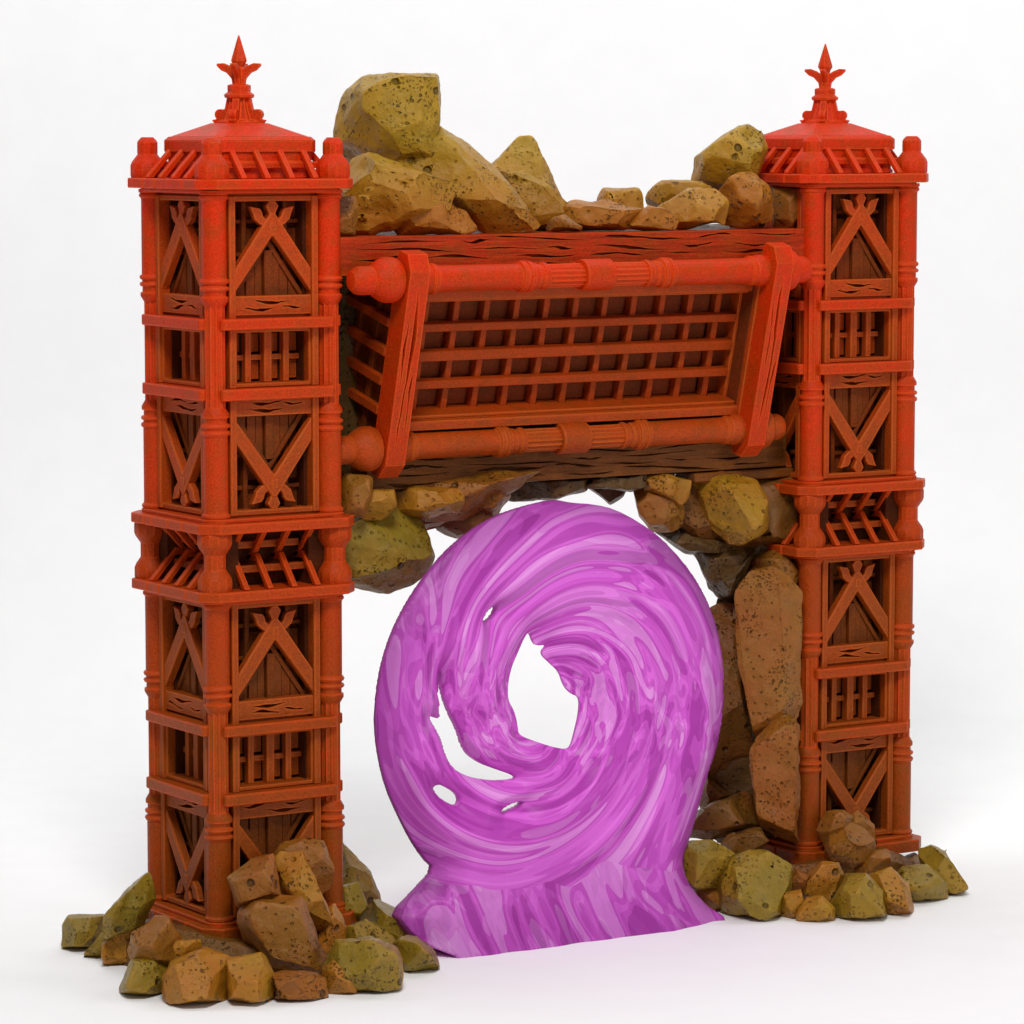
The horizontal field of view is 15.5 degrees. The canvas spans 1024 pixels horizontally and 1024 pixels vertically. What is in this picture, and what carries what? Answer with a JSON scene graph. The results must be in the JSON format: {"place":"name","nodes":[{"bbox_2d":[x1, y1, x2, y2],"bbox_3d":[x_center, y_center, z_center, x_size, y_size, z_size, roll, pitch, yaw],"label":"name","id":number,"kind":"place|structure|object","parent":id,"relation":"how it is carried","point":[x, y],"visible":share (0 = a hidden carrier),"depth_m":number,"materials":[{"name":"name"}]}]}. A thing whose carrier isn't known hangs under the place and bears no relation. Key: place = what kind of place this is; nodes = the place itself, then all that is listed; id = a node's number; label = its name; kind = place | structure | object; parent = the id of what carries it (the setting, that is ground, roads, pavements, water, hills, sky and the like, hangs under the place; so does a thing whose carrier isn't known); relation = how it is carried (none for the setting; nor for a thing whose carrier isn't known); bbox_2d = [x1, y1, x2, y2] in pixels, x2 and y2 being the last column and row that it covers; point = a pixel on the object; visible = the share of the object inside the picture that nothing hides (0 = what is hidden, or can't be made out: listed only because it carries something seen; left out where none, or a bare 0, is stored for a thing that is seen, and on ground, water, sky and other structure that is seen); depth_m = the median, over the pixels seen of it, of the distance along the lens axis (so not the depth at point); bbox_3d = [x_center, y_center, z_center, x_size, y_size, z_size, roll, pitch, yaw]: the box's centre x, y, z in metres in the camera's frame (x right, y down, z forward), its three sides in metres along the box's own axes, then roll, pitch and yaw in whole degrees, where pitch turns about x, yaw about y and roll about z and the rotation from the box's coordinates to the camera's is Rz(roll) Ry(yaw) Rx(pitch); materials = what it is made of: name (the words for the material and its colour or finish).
{"place":"outdoors","nodes":[
{"label":"outdoors","id":0,"kind":"place"},
{"bbox_2d":[0,0,1023,1023],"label":"floor","id":1,"kind":"structure","parent":0,"point":[597,96],"depth_m":75.04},
{"bbox_2d":[61,914,104,947],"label":"stone","id":2,"kind":"object","parent":1,"relation":"on","point":[82,930],"visible":0.73,"depth_m":53.43,"materials":[{"name":"yellow stone"}]},
{"bbox_2d":[83,933,106,956],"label":"stone","id":3,"kind":"object","parent":1,"relation":"on","point":[94,949],"visible":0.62,"depth_m":52.98,"materials":[{"name":"yellow stone"}]},
{"bbox_2d":[101,930,133,964],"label":"stone","id":4,"kind":"object","parent":1,"relation":"on","point":[113,952],"visible":0.62,"depth_m":52.49,"materials":[{"name":"brown stone"}]},
{"bbox_2d":[102,872,155,939],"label":"boulder","id":5,"kind":"object","parent":4,"relation":"on","point":[129,909],"visible":1,"depth_m":52.21,"materials":[{"name":"stone"}]},
{"bbox_2d":[119,958,166,994],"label":"stone","id":6,"kind":"object","parent":1,"relation":"on","point":[142,976],"visible":0.69,"depth_m":50.58,"materials":[{"name":"yellow stone"}]},
{"bbox_2d":[127,915,181,963],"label":"boulder","id":7,"kind":"object","parent":6,"relation":"on","point":[155,937],"visible":0.98,"depth_m":50.66,"materials":[{"name":"beige stone"}]},
{"bbox_2d":[161,946,229,1004],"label":"boulder","id":8,"kind":"object","parent":1,"relation":"on","point":[198,976],"visible":0.94,"depth_m":50.11,"materials":[{"name":"stone"}]},
{"bbox_2d":[167,939,201,966],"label":"stone","id":9,"kind":"object","parent":8,"relation":"on","point":[182,947],"visible":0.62,"depth_m":50.61,"materials":[{"name":"brown stone"}]},
{"bbox_2d":[121,916,328,971],"bbox_3d":[-3.531,6.101,52.782,4.447,0.800,2.779,0,6,0],"label":"boulder","id":10,"kind":"object","parent":1,"relation":"on","point":[232,947],"visible":0.15,"depth_m":51.86,"materials":[{"name":"stone"}]},
{"bbox_2d":[346,919,395,944],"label":"boulder","id":11,"kind":"object","parent":10,"relation":"on","point":[364,927],"visible":0.38,"depth_m":52.73,"materials":[{"name":"stone"}]},
{"bbox_2d":[128,35,355,938],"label":"gate tower","id":12,"kind":"structure","parent":1,"relation":"on","point":[243,524],"depth_m":52.39,"materials":[{"name":"red paint"}]},
{"bbox_2d":[156,326,204,387],"bbox_3d":[-4.439,-2.175,52.406,0.425,0.820,1.400,-4,7,-32],"label":"window","id":13,"kind":"structure","parent":12,"relation":"in","point":[192,353],"depth_m":52.65,"materials":[{"name":"brown wood"}]},
{"bbox_2d":[160,724,207,791],"bbox_3d":[-4.439,3.409,52.980,0.425,0.820,1.400,-4,7,-32],"label":"window","id":14,"kind":"structure","parent":12,"relation":"in","point":[195,748],"depth_m":53.23,"materials":[{"name":"red wood"}]},
{"bbox_2d":[225,328,318,388],"bbox_3d":[-3.385,-2.152,52.177,1.400,0.820,0.425,-4,7,-32],"label":"window","id":15,"kind":"structure","parent":12,"relation":"in","point":[268,337],"depth_m":52.21,"materials":[{"name":"brown wood"}]},
{"bbox_2d":[228,728,320,792],"bbox_3d":[-3.385,3.433,52.751,1.400,0.820,0.425,-4,7,-32],"label":"window","id":16,"kind":"structure","parent":12,"relation":"in","point":[270,742],"depth_m":52.80,"materials":[{"name":"red wood"}]},
{"bbox_2d":[343,882,368,922],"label":"stone","id":17,"kind":"object","parent":12,"relation":"attached to","point":[354,899],"visible":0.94,"depth_m":53.40,"materials":[{"name":"yellow stone"}]},
{"bbox_2d":[340,227,803,275],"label":"timber beam","id":18,"kind":"structure","parent":12,"relation":"on","point":[551,247],"depth_m":54.58,"materials":[{"name":"red paint"}]},
{"bbox_2d":[340,195,358,236],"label":"stone","id":19,"kind":"object","parent":18,"relation":"on","point":[349,208],"visible":0.98,"depth_m":52.65,"materials":[{"name":"brown stone"}]},
{"bbox_2d":[341,152,458,234],"bbox_3d":[-1.612,-4.499,53.482,1.708,1.213,1.058,0,6,0],"label":"boulder","id":20,"kind":"object","parent":18,"relation":"on","point":[391,195],"visible":0.84,"depth_m":53.15,"materials":[{"name":"brown stone"}]},
{"bbox_2d":[394,203,477,234],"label":"boulder","id":21,"kind":"object","parent":18,"relation":"on","point":[440,219],"visible":0.98,"depth_m":53.48,"materials":[{"name":"stone"}]},
{"bbox_2d":[397,126,540,232],"bbox_3d":[-0.781,-4.871,54.463,2.388,1.743,1.202,0,6,1],"label":"boulder","id":22,"kind":"object","parent":18,"relation":"on","point":[487,199],"visible":0.59,"depth_m":54.04,"materials":[{"name":"brown stone"}]},
{"bbox_2d":[333,72,440,162],"bbox_3d":[-1.798,-5.484,54.322,1.567,1.683,1.548,0,6,1],"label":"boulder","id":23,"kind":"object","parent":22,"relation":"on","point":[393,116],"visible":0.77,"depth_m":53.67,"materials":[{"name":"yellow stone"}]},
{"bbox_2d":[546,215,581,231],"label":"stone","id":24,"kind":"object","parent":18,"relation":"on","point":[559,223],"visible":1,"depth_m":54.70,"materials":[{"name":"brown stone"}]},
{"bbox_2d":[341,242,811,477],"bbox_3d":[0.484,-2.545,55.387,7.926,3.288,2.330,-4,21,-32],"label":"lattice box","id":25,"kind":"object","parent":18,"relation":"hanging from","point":[569,350],"visible":0.95,"depth_m":54.91,"materials":[{"name":"red paint"}]},
{"bbox_2d":[563,199,641,230],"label":"stone","id":26,"kind":"object","parent":18,"relation":"on","point":[606,214],"visible":0.84,"depth_m":55.18,"materials":[{"name":"brown stone"}]},
{"bbox_2d":[629,205,677,230],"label":"stone","id":27,"kind":"object","parent":18,"relation":"on","point":[649,218],"visible":1,"depth_m":55.40,"materials":[{"name":"brown stone"}]},
{"bbox_2d":[658,187,728,229],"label":"boulder","id":28,"kind":"object","parent":18,"relation":"on","point":[692,208],"visible":0.91,"depth_m":55.94,"materials":[{"name":"brown stone"}]},
{"bbox_2d":[645,180,711,206],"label":"stone","id":29,"kind":"object","parent":28,"relation":"on","point":[659,193],"visible":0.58,"depth_m":56.56,"materials":[{"name":"brown stone"}]},
{"bbox_2d":[719,171,773,228],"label":"boulder","id":30,"kind":"object","parent":18,"relation":"on","point":[748,195],"visible":0.89,"depth_m":56.43,"materials":[{"name":"stone"}]},
{"bbox_2d":[691,124,767,190],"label":"boulder","id":31,"kind":"object","parent":30,"relation":"on","point":[720,161],"visible":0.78,"depth_m":56.78,"materials":[{"name":"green stone"}]},
{"bbox_2d":[226,952,274,1002],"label":"boulder","id":32,"kind":"object","parent":1,"relation":"on","point":[249,979],"visible":1,"depth_m":50.19,"materials":[{"name":"stone"}]},
{"bbox_2d":[237,894,326,973],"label":"boulder","id":33,"kind":"object","parent":1,"relation":"on","point":[279,931],"visible":0.77,"depth_m":51.16,"materials":[{"name":"beige stone"}]},
{"bbox_2d":[227,853,280,907],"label":"boulder","id":34,"kind":"object","parent":33,"relation":"on","point":[254,878],"visible":1,"depth_m":51.37,"materials":[{"name":"beige stone"}]},
{"bbox_2d":[274,851,333,931],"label":"boulder","id":35,"kind":"object","parent":33,"relation":"on","point":[296,876],"visible":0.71,"depth_m":51.93,"materials":[{"name":"stone"}]},
{"bbox_2d":[274,837,334,893],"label":"boulder","id":36,"kind":"object","parent":35,"relation":"on","point":[319,861],"visible":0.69,"depth_m":52.29,"materials":[{"name":"beige stone"}]},
{"bbox_2d":[272,970,328,1000],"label":"stone","id":37,"kind":"object","parent":1,"relation":"on","point":[295,985],"visible":1,"depth_m":50.38,"materials":[{"name":"brown stone"}]},
{"bbox_2d":[318,903,346,952],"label":"stone","id":38,"kind":"object","parent":1,"relation":"on","point":[329,935],"visible":0.6,"depth_m":52.23,"materials":[{"name":"brown stone"}]},
{"bbox_2d":[322,960,356,993],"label":"stone","id":39,"kind":"object","parent":1,"relation":"on","point":[333,972],"visible":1,"depth_m":50.74,"materials":[{"name":"brown stone"}]},
{"bbox_2d":[343,843,381,923],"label":"boulder","id":40,"kind":"object","parent":1,"relation":"on","point":[355,869],"visible":0.41,"depth_m":54.41,"materials":[{"name":"stone"}]},
{"bbox_2d":[323,936,403,991],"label":"boulder","id":41,"kind":"object","parent":1,"relation":"on","point":[368,963],"visible":0.89,"depth_m":50.73,"materials":[{"name":"stone"}]},
{"bbox_2d":[369,899,406,939],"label":"boulder","id":42,"kind":"object","parent":1,"relation":"on","point":[381,913],"visible":0.42,"depth_m":53.34,"materials":[{"name":"stone"}]},
{"bbox_2d":[345,507,434,593],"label":"boulder","id":43,"kind":"object","parent":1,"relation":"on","point":[393,551],"visible":0.77,"depth_m":53.78,"materials":[{"name":"stone"}]},
{"bbox_2d":[360,489,396,520],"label":"stone","id":44,"kind":"object","parent":43,"relation":"on","point":[382,504],"visible":0.88,"depth_m":53.44,"materials":[{"name":"stone"}]},
{"bbox_2d":[341,473,372,516],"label":"stone","id":45,"kind":"object","parent":44,"relation":"on","point":[356,493],"visible":0.84,"depth_m":53.11,"materials":[{"name":"brown stone"}]},
{"bbox_2d":[354,470,538,529],"bbox_3d":[-1.045,-0.053,54.825,2.919,1.119,1.261,0,6,2],"label":"boulder","id":46,"kind":"object","parent":43,"relation":"on","point":[479,489],"visible":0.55,"depth_m":54.40,"materials":[{"name":"beige stone"}]},
{"bbox_2d":[395,485,464,517],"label":"stone","id":47,"kind":"object","parent":46,"relation":"on","point":[421,501],"visible":0.97,"depth_m":53.94,"materials":[{"name":"brown stone"}]},
{"bbox_2d":[436,511,492,538],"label":"boulder","id":48,"kind":"object","parent":46,"relation":"on","point":[457,529],"visible":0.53,"depth_m":54.72,"materials":[{"name":"stone"}]},
{"bbox_2d":[479,493,510,515],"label":"stone","id":49,"kind":"object","parent":48,"relation":"on","point":[494,504],"visible":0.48,"depth_m":54.57,"materials":[{"name":"brown stone"}]},
{"bbox_2d":[394,935,439,970],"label":"stone","id":50,"kind":"object","parent":1,"relation":"on","point":[417,953],"visible":0.81,"depth_m":51.99,"materials":[{"name":"yellow stone"}]},
{"bbox_2d":[373,500,724,957],"bbox_3d":[0.676,3.000,54.276,5.984,6.342,1.676,-4,7,-32],"label":"swirl portal","id":51,"kind":"object","parent":1,"relation":"on","point":[586,838],"visible":1,"depth_m":54.05,"materials":[{"name":"purple plastic"}]},
{"bbox_2d":[693,888,720,910],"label":"stone","id":52,"kind":"object","parent":1,"relation":"on","point":[709,898],"visible":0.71,"depth_m":56.01,"materials":[{"name":"brown stone"}]},
{"bbox_2d":[684,839,734,890],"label":"boulder","id":53,"kind":"object","parent":52,"relation":"on","point":[706,862],"visible":0.86,"depth_m":55.71,"materials":[{"name":"stone"}]},
{"bbox_2d":[717,849,791,920],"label":"boulder","id":54,"kind":"object","parent":1,"relation":"on","point":[756,883],"visible":0.94,"depth_m":55.63,"materials":[{"name":"stone"}]},
{"bbox_2d":[721,827,768,854],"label":"stone","id":55,"kind":"object","parent":54,"relation":"on","point":[742,840],"visible":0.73,"depth_m":56.73,"materials":[{"name":"brown stone"}]},
{"bbox_2d":[690,791,758,839],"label":"stone","id":56,"kind":"object","parent":55,"relation":"on","point":[724,817],"visible":0.9,"depth_m":57.10,"materials":[{"name":"brown stone"}]},
{"bbox_2d":[699,775,729,807],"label":"stone","id":57,"kind":"object","parent":56,"relation":"on","point":[713,791],"visible":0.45,"depth_m":57.79,"materials":[{"name":"brown stone"}]},
{"bbox_2d":[708,602,753,781],"bbox_3d":[3.309,2.844,57.826,0.859,2.902,1.336,0,6,2],"label":"boulder","id":58,"kind":"object","parent":57,"relation":"on","point":[735,740],"visible":0.35,"depth_m":57.52,"materials":[{"name":"stone"}]},
{"bbox_2d":[749,713,800,842],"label":"stone slab","id":59,"kind":"structure","parent":55,"relation":"on","point":[774,758],"depth_m":56.90,"materials":[{"name":"brown stone"}]},
{"bbox_2d":[734,566,802,736],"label":"stone slab","id":60,"kind":"structure","parent":59,"relation":"on","point":[768,600],"depth_m":56.87,"materials":[{"name":"brown stone"}]},
{"bbox_2d":[780,889,803,917],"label":"stone","id":61,"kind":"object","parent":1,"relation":"on","point":[792,901],"visible":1,"depth_m":55.60,"materials":[{"name":"brown stone"}]},
{"bbox_2d":[796,895,835,921],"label":"stone","id":62,"kind":"object","parent":1,"relation":"on","point":[818,908],"visible":1,"depth_m":55.40,"materials":[{"name":"stone"}]},
{"bbox_2d":[717,44,928,862],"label":"gate tower","id":63,"kind":"structure","parent":1,"relation":"on","point":[845,391],"depth_m":57.74,"materials":[{"name":"red paint"}]},
{"bbox_2d":[771,186,796,227],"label":"stone","id":64,"kind":"object","parent":63,"relation":"on","point":[785,206],"visible":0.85,"depth_m":57.17,"materials":[{"name":"stone"}]},
{"bbox_2d":[778,310,802,362],"bbox_3d":[4.169,-2.740,57.895,0.425,0.820,1.400,-4,7,-32],"label":"window","id":65,"kind":"structure","parent":63,"relation":"in","point":[786,343],"depth_m":57.66,"materials":[{"name":"brown wood"}]},
{"bbox_2d":[818,672,893,728],"bbox_3d":[5.222,2.868,58.241,1.400,0.820,0.425,-4,7,-32],"label":"window","id":66,"kind":"structure","parent":63,"relation":"in","point":[848,698],"depth_m":58.30,"materials":[{"name":"wood"}]},
{"bbox_2d":[821,308,897,362],"bbox_3d":[5.222,-2.716,57.666,1.400,0.820,0.425,-4,7,-32],"label":"window","id":67,"kind":"structure","parent":63,"relation":"in","point":[851,334],"depth_m":57.69,"materials":[{"name":"brown wood"}]},
{"bbox_2d":[803,861,843,901],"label":"boulder","id":68,"kind":"object","parent":1,"relation":"on","point":[825,879],"visible":0.77,"depth_m":56.11,"materials":[{"name":"stone"}]},
{"bbox_2d":[792,868,809,893],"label":"stone","id":69,"kind":"object","parent":68,"relation":"on","point":[800,879],"visible":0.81,"depth_m":56.11,"materials":[{"name":"brown stone"}]},
{"bbox_2d":[789,847,915,874],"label":"boulder","id":70,"kind":"object","parent":1,"relation":"on","point":[899,861],"visible":0.12,"depth_m":57.46,"materials":[{"name":"stone"}]},
{"bbox_2d":[715,598,778,842],"bbox_3d":[3.715,3.317,58.449,1.595,4.067,1.300,0,6,-3],"label":"boulder","id":71,"kind":"object","parent":70,"relation":"on","point":[734,778],"visible":0.11,"depth_m":57.94,"materials":[{"name":"stone"}]},
{"bbox_2d":[732,545,794,598],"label":"boulder","id":72,"kind":"object","parent":71,"relation":"on","point":[759,549],"visible":0.09,"depth_m":57.72,"materials":[{"name":"stone"}]},
{"bbox_2d":[694,546,746,598],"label":"boulder","id":73,"kind":"object","parent":72,"relation":"on","point":[712,566],"visible":0.64,"depth_m":57.46,"materials":[{"name":"stone"}]},
{"bbox_2d":[706,548,754,596],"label":"stone","id":74,"kind":"object","parent":73,"relation":"on","point":[729,580],"visible":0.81,"depth_m":57.44,"materials":[{"name":"stone"}]},
{"bbox_2d":[655,531,731,554],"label":"boulder","id":75,"kind":"object","parent":74,"relation":"on","point":[685,543],"visible":0.8,"depth_m":57.22,"materials":[{"name":"stone"}]},
{"bbox_2d":[677,485,716,538],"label":"boulder","id":76,"kind":"object","parent":75,"relation":"on","point":[696,523],"visible":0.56,"depth_m":57.11,"materials":[{"name":"stone"}]},
{"bbox_2d":[633,489,684,532],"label":"boulder","id":77,"kind":"object","parent":76,"relation":"on","point":[659,513],"visible":0.96,"depth_m":56.51,"materials":[{"name":"beige stone"}]},
{"bbox_2d":[577,473,675,491],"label":"boulder","id":78,"kind":"object","parent":77,"relation":"on","point":[629,483],"visible":0.54,"depth_m":56.13,"materials":[{"name":"stone"}]},
{"bbox_2d":[509,479,587,501],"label":"stone","id":79,"kind":"object","parent":78,"relation":"on","point":[546,490],"visible":0.72,"depth_m":55.78,"materials":[{"name":"brown stone"}]},
{"bbox_2d":[338,224,775,474],"bbox_3d":[0.245,-2.403,56.146,8.522,3.846,1.138,-4,7,-32],"label":"rock lintel","id":80,"kind":"object","parent":78,"relation":"on","point":[347,312],"visible":0.09,"depth_m":53.92,"materials":[{"name":"stone"}]},
{"bbox_2d":[491,135,561,196],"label":"boulder","id":81,"kind":"object","parent":80,"relation":"on","point":[524,153],"visible":0.46,"depth_m":55.77,"materials":[{"name":"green stone"}]},
{"bbox_2d":[497,168,567,229],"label":"boulder","id":82,"kind":"object","parent":80,"relation":"on","point":[544,202],"visible":0.5,"depth_m":55.25,"materials":[{"name":"stone"}]},
{"bbox_2d":[597,187,643,208],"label":"stone","id":83,"kind":"object","parent":80,"relation":"on","point":[632,196],"visible":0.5,"depth_m":56.05,"materials":[{"name":"brown stone"}]},
{"bbox_2d":[589,489,625,504],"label":"stone","id":84,"kind":"object","parent":78,"relation":"on","point":[610,496],"visible":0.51,"depth_m":56.99,"materials":[{"name":"brown stone"}]},
{"bbox_2d":[643,474,691,504],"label":"stone","id":85,"kind":"object","parent":77,"relation":"on","point":[675,490],"visible":1,"depth_m":56.42,"materials":[{"name":"brown stone"}]},
{"bbox_2d":[674,475,796,548],"bbox_3d":[3.364,0.018,58.083,2.720,1.339,1.531,0,6,1],"label":"boulder","id":86,"kind":"object","parent":74,"relation":"on","point":[782,513],"visible":0.23,"depth_m":57.50,"materials":[{"name":"stone"}]},
{"bbox_2d":[692,470,768,545],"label":"boulder","id":87,"kind":"object","parent":86,"relation":"on","point":[735,508],"visible":1,"depth_m":56.85,"materials":[{"name":"stone"}]},
{"bbox_2d":[675,466,792,482],"bbox_3d":[3.390,-0.580,57.422,1.850,0.140,0.540,-4,7,-32],"label":"timber batten","id":88,"kind":"object","parent":86,"relation":"on","point":[753,473],"visible":0.8,"depth_m":57.22,"materials":[{"name":"brown wood"}]},
{"bbox_2d":[350,431,785,489],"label":"timber beam","id":89,"kind":"structure","parent":88,"relation":"on","point":[594,462],"depth_m":55.77,"materials":[{"name":"brown wood"}]},
{"bbox_2d":[751,550,798,585],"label":"stone","id":90,"kind":"object","parent":72,"relation":"on","point":[786,564],"visible":0.67,"depth_m":57.46,"materials":[{"name":"brown stone"}]},
{"bbox_2d":[824,822,875,868],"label":"boulder","id":91,"kind":"object","parent":70,"relation":"on","point":[851,845],"visible":0.97,"depth_m":57.18,"materials":[{"name":"beige stone"}]},
{"bbox_2d":[816,810,852,846],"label":"stone","id":92,"kind":"object","parent":91,"relation":"on","point":[832,822],"visible":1,"depth_m":57.34,"materials":[{"name":"brown stone"}]},
{"bbox_2d":[851,810,876,844],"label":"stone","id":93,"kind":"object","parent":91,"relation":"on","point":[862,820],"visible":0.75,"depth_m":57.84,"materials":[{"name":"brown stone"}]},
{"bbox_2d":[855,848,892,874],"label":"stone","id":94,"kind":"object","parent":70,"relation":"on","point":[878,860],"visible":0.71,"depth_m":57.28,"materials":[{"name":"brown stone"}]},
{"bbox_2d":[830,873,886,918],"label":"boulder","id":95,"kind":"object","parent":1,"relation":"on","point":[858,895],"visible":0.99,"depth_m":55.45,"materials":[{"name":"stone"}]},
{"bbox_2d":[869,867,913,914],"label":"boulder","id":96,"kind":"object","parent":1,"relation":"on","point":[892,883],"visible":0.84,"depth_m":55.84,"materials":[{"name":"stone"}]},
{"bbox_2d":[905,852,919,863],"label":"stone","id":97,"kind":"object","parent":1,"relation":"on","point":[913,857],"visible":0.16,"depth_m":58.52,"materials":[{"name":"brown stone"}]},
{"bbox_2d":[897,864,947,900],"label":"boulder","id":98,"kind":"object","parent":1,"relation":"on","point":[926,882],"visible":0.74,"depth_m":56.75,"materials":[{"name":"stone"}]},
{"bbox_2d":[918,844,967,893],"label":"boulder","id":99,"kind":"object","parent":1,"relation":"on","point":[936,859],"visible":0.8,"depth_m":57.33,"materials":[{"name":"stone"}]}
]}

